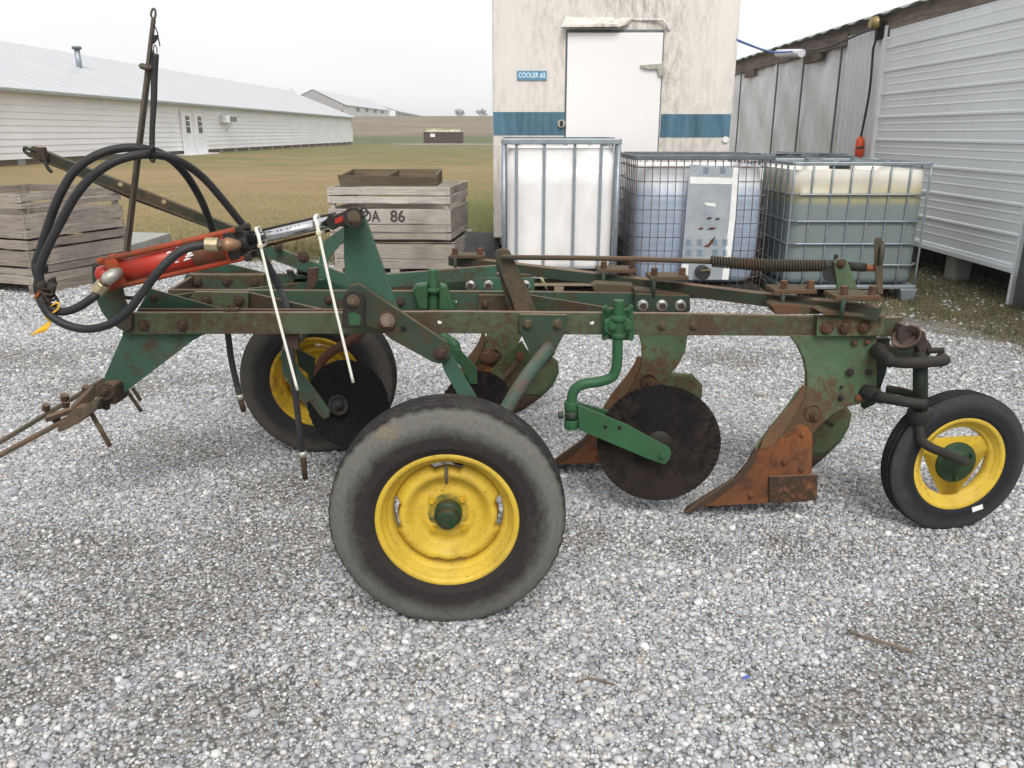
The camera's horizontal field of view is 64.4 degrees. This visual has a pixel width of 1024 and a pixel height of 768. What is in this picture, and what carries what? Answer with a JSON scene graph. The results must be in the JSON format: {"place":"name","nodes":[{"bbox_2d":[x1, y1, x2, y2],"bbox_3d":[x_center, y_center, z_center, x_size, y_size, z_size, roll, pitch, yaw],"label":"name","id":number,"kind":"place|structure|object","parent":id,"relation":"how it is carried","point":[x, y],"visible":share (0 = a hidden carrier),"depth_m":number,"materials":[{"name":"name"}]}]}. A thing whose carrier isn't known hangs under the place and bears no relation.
{"place":"outdoors","nodes":[
{"label":"outdoors","id":0,"kind":"place"},
{"bbox_2d":[0,116,501,254],"bbox_3d":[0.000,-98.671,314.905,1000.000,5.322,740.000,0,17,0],"label":"field ground","id":1,"kind":"structure","parent":0,"point":[379,142],"depth_m":30.79,"materials":[{"name":"plant"}]},
{"bbox_2d":[0,41,355,165],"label":"long barn","id":2,"kind":"structure","parent":1,"relation":"on","point":[76,105],"depth_m":41.99,"materials":[{"name":"metal"}]},
{"bbox_2d":[179,110,196,153],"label":"door","id":3,"kind":"structure","parent":2,"relation":"in","point":[186,119],"depth_m":45.10,"materials":[{"name":"white metal"}]},
{"bbox_2d":[192,111,207,152],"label":"door","id":4,"kind":"structure","parent":2,"relation":"in","point":[199,124],"depth_m":46.81,"materials":[{"name":"white metal"}]},
{"bbox_2d":[6,229,500,268],"bbox_3d":[-3.380,-1.720,10.237,7.642,0.167,3.547,0,17,0],"label":"lawn edge","id":5,"kind":"object","parent":1,"relation":"on","point":[309,250],"visible":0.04,"depth_m":9.96,"materials":[{"name":"green plant"}]},
{"bbox_2d":[301,89,390,115],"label":"barn","id":6,"kind":"structure","parent":1,"relation":"on","point":[352,105],"depth_m":191.81,"materials":[{"name":"metal"}]},
{"bbox_2d":[379,104,421,115],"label":"barn","id":7,"kind":"structure","parent":1,"relation":"on","point":[396,112],"depth_m":276.83,"materials":[{"name":"metal"}]},
{"bbox_2d":[398,113,416,115],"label":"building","id":8,"kind":"structure","parent":7,"relation":"in","point":[402,114],"depth_m":276.86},
{"bbox_2d":[423,132,463,143],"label":"roll off dumpster","id":9,"kind":"object","parent":1,"relation":"on","point":[443,137],"visible":0.96,"depth_m":103.30,"materials":[{"name":"brown metal"}]},
{"bbox_2d":[426,128,460,131],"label":"rubbish heap","id":10,"kind":"object","parent":9,"relation":"in","point":[441,130],"visible":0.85,"depth_m":103.71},
{"bbox_2d":[454,109,463,115],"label":"bare tree","id":11,"kind":"object","parent":1,"relation":"on","point":[460,112],"visible":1,"depth_m":284.70,"materials":[{"name":"grey plant"}]},
{"bbox_2d":[476,108,486,115],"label":"bare tree","id":12,"kind":"object","parent":1,"relation":"on","point":[481,113],"visible":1,"depth_m":293.98,"materials":[{"name":"grey plant"}]},
{"bbox_2d":[405,144,492,144],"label":"farm track","id":13,"kind":"structure","parent":0,"point":[448,144],"depth_m":99.17,"materials":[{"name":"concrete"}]},
{"bbox_2d":[0,0,917,115],"label":"sky","id":14,"kind":"structure","parent":0,"point":[421,57],"materials":[{"name":"white"}]},
{"bbox_2d":[0,238,1023,767],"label":"gravel lot","id":15,"kind":"structure","parent":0,"point":[224,708],"depth_m":2.45,"materials":[{"name":"grey gravel"}]},
{"bbox_2d":[0,227,127,294],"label":"wooden bin","id":16,"kind":"object","parent":15,"relation":"on","point":[72,258],"visible":0.59,"depth_m":7.60,"materials":[{"name":"grey wood"}]},
{"bbox_2d":[0,184,124,238],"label":"wooden bin","id":17,"kind":"object","parent":16,"relation":"on","point":[22,216],"visible":0.85,"depth_m":7.67,"materials":[{"name":"grey wood"}]},
{"bbox_2d":[54,232,170,256],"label":"concrete slab","id":18,"kind":"structure","parent":15,"relation":"on","point":[140,240],"depth_m":9.56,"materials":[{"name":"white concrete"}]},
{"bbox_2d":[333,229,472,272],"bbox_3d":[-1.103,-1.412,8.655,1.317,0.355,1.200,1,17,3],"label":"wooden bin","id":19,"kind":"object","parent":15,"relation":"on","point":[397,256],"visible":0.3,"depth_m":8.08,"materials":[{"name":"grey wood"}]},
{"bbox_2d":[327,181,467,240],"bbox_3d":[-1.141,-1.815,8.430,1.266,0.518,1.053,1,17,3],"label":"wooden bin","id":20,"kind":"object","parent":19,"relation":"on","point":[440,211],"visible":0.77,"depth_m":7.95,"materials":[{"name":"grey wood"}]},
{"bbox_2d":[337,169,441,185],"bbox_3d":[-1.204,-2.091,8.219,0.985,0.135,0.660,0,17,0],"label":"wooden tray","id":21,"kind":"object","parent":20,"relation":"on","point":[392,177],"visible":1,"depth_m":7.94,"materials":[{"name":"brown wood"}]},
{"bbox_2d":[459,232,499,259],"bbox_3d":[-0.349,-1.469,8.862,0.442,0.380,0.500,0,17,0],"label":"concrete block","id":22,"kind":"object","parent":15,"relation":"on","point":[488,243],"visible":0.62,"depth_m":8.65,"materials":[{"name":"grey concrete"}]},
{"bbox_2d":[0,8,1023,620],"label":"moldboard plow","id":23,"kind":"object","parent":15,"relation":"on","point":[318,370],"visible":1,"depth_m":2.88,"materials":[{"name":"metal"}]},
{"bbox_2d":[540,277,548,290],"bbox_3d":[0.287,-0.854,7.024,0.022,0.285,0.739,2,17,8],"label":"pale rod","id":24,"kind":"object","parent":15,"relation":"on","point":[544,284],"visible":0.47,"depth_m":6.93,"materials":[{"name":"beige wood"}]},
{"bbox_2d":[534,279,593,290],"bbox_3d":[0.409,-0.969,7.619,1.068,0.144,1.166,0,17,0],"label":"wooden pallet","id":25,"kind":"object","parent":15,"relation":"on","point":[556,285],"visible":0.12,"depth_m":7.16,"materials":[{"name":"brown wood"}]},
{"bbox_2d":[501,137,621,278],"bbox_3d":[0.409,-1.638,7.423,0.998,1.179,1.180,0,17,0],"label":"liquid tote","id":26,"kind":"object","parent":25,"relation":"on","point":[558,200],"visible":0.8,"depth_m":6.89,"materials":[{"name":"white plastic"}]},
{"bbox_2d":[576,677,614,685],"bbox_3d":[0.220,0.786,2.151,0.103,0.007,0.022,2,17,6],"label":"twig","id":27,"kind":"object","parent":15,"relation":"on","point":[607,682],"visible":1,"depth_m":2.15,"materials":[{"name":"brown wood"}]},
{"bbox_2d":[492,0,740,248],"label":"walk in cooler","id":28,"kind":"object","parent":15,"relation":"on","point":[646,75],"visible":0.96,"depth_m":7.94,"materials":[{"name":"white paint"}]},
{"bbox_2d":[566,33,664,237],"bbox_3d":[1.010,-2.445,8.104,0.948,1.953,0.080,0,17,0],"label":"door","id":29,"kind":"structure","parent":28,"relation":"in","point":[614,79],"depth_m":7.96,"materials":[{"name":"white metal"}]},
{"bbox_2d":[736,38,792,52],"bbox_3d":[3.184,-4.137,9.967,0.024,0.318,4.929,8,19,23],"label":"blue cable","id":30,"kind":"object","parent":28,"relation":"attached to","point":[751,45],"visible":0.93,"depth_m":9.24,"materials":[{"name":"blue plastic"}]},
{"bbox_2d":[616,152,775,297],"bbox_3d":[1.604,-1.477,7.417,1.194,1.225,1.296,0,17,0],"label":"liquid tote","id":31,"kind":"object","parent":15,"relation":"on","point":[697,210],"visible":0.88,"depth_m":6.93,"materials":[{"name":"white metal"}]},
{"bbox_2d":[729,151,857,257],"bbox_3d":[2.994,-1.966,9.074,1.197,1.190,1.050,0,17,0],"label":"liquid tote","id":32,"kind":"object","parent":15,"relation":"on","point":[779,154],"visible":0.02,"depth_m":8.60,"materials":[{"name":"silver plastic"}]},
{"bbox_2d":[749,157,933,300],"bbox_3d":[2.924,-1.442,7.405,1.186,1.176,1.050,0,17,0],"label":"liquid tote","id":33,"kind":"object","parent":15,"relation":"on","point":[850,209],"visible":0.81,"depth_m":6.94,"materials":[{"name":"white plastic"}]},
{"bbox_2d":[729,0,1023,309],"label":"metal shed","id":34,"kind":"structure","parent":15,"relation":"on","point":[947,93],"depth_m":8.30,"materials":[{"name":"metal"}]},
{"bbox_2d":[774,49,805,56],"bbox_3d":[4.100,-4.894,12.021,0.109,0.207,1.142,0,17,0],"label":"white roll","id":35,"kind":"object","parent":34,"relation":"hanging from","point":[798,53],"visible":0.89,"depth_m":11.77,"materials":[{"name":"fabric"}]},
{"bbox_2d":[804,29,878,157],"bbox_3d":[4.217,-3.822,10.875,0.122,1.461,2.942,0,17,0],"label":"extension cord","id":36,"kind":"object","parent":34,"relation":"attached to","point":[859,147],"visible":0.92,"depth_m":9.81,"materials":[{"name":"black plastic"}]},
{"bbox_2d":[868,15,884,40],"bbox_3d":[4.210,-4.125,9.412,0.140,0.260,0.159,0,17,0],"label":"eave lamp","id":37,"kind":"object","parent":34,"relation":"attached to","point":[877,22],"visible":1,"depth_m":9.36,"materials":[{"name":"gold metal"}]},
{"bbox_2d":[848,629,911,653],"bbox_3d":[1.044,0.733,2.313,0.173,0.017,0.026,12,21,34],"label":"stick","id":38,"kind":"object","parent":15,"relation":"on","point":[880,641],"visible":1,"depth_m":2.30,"materials":[{"name":"wood"}]},
{"bbox_2d":[179,348,974,640],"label":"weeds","id":39,"kind":"object","parent":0,"point":[638,349],"visible":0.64,"depth_m":4.52,"materials":[{"name":"green plant"}]},
{"bbox_2d":[749,256,1023,368],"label":"grass strip","id":40,"kind":"object","parent":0,"point":[949,297],"depth_m":6.96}
]}

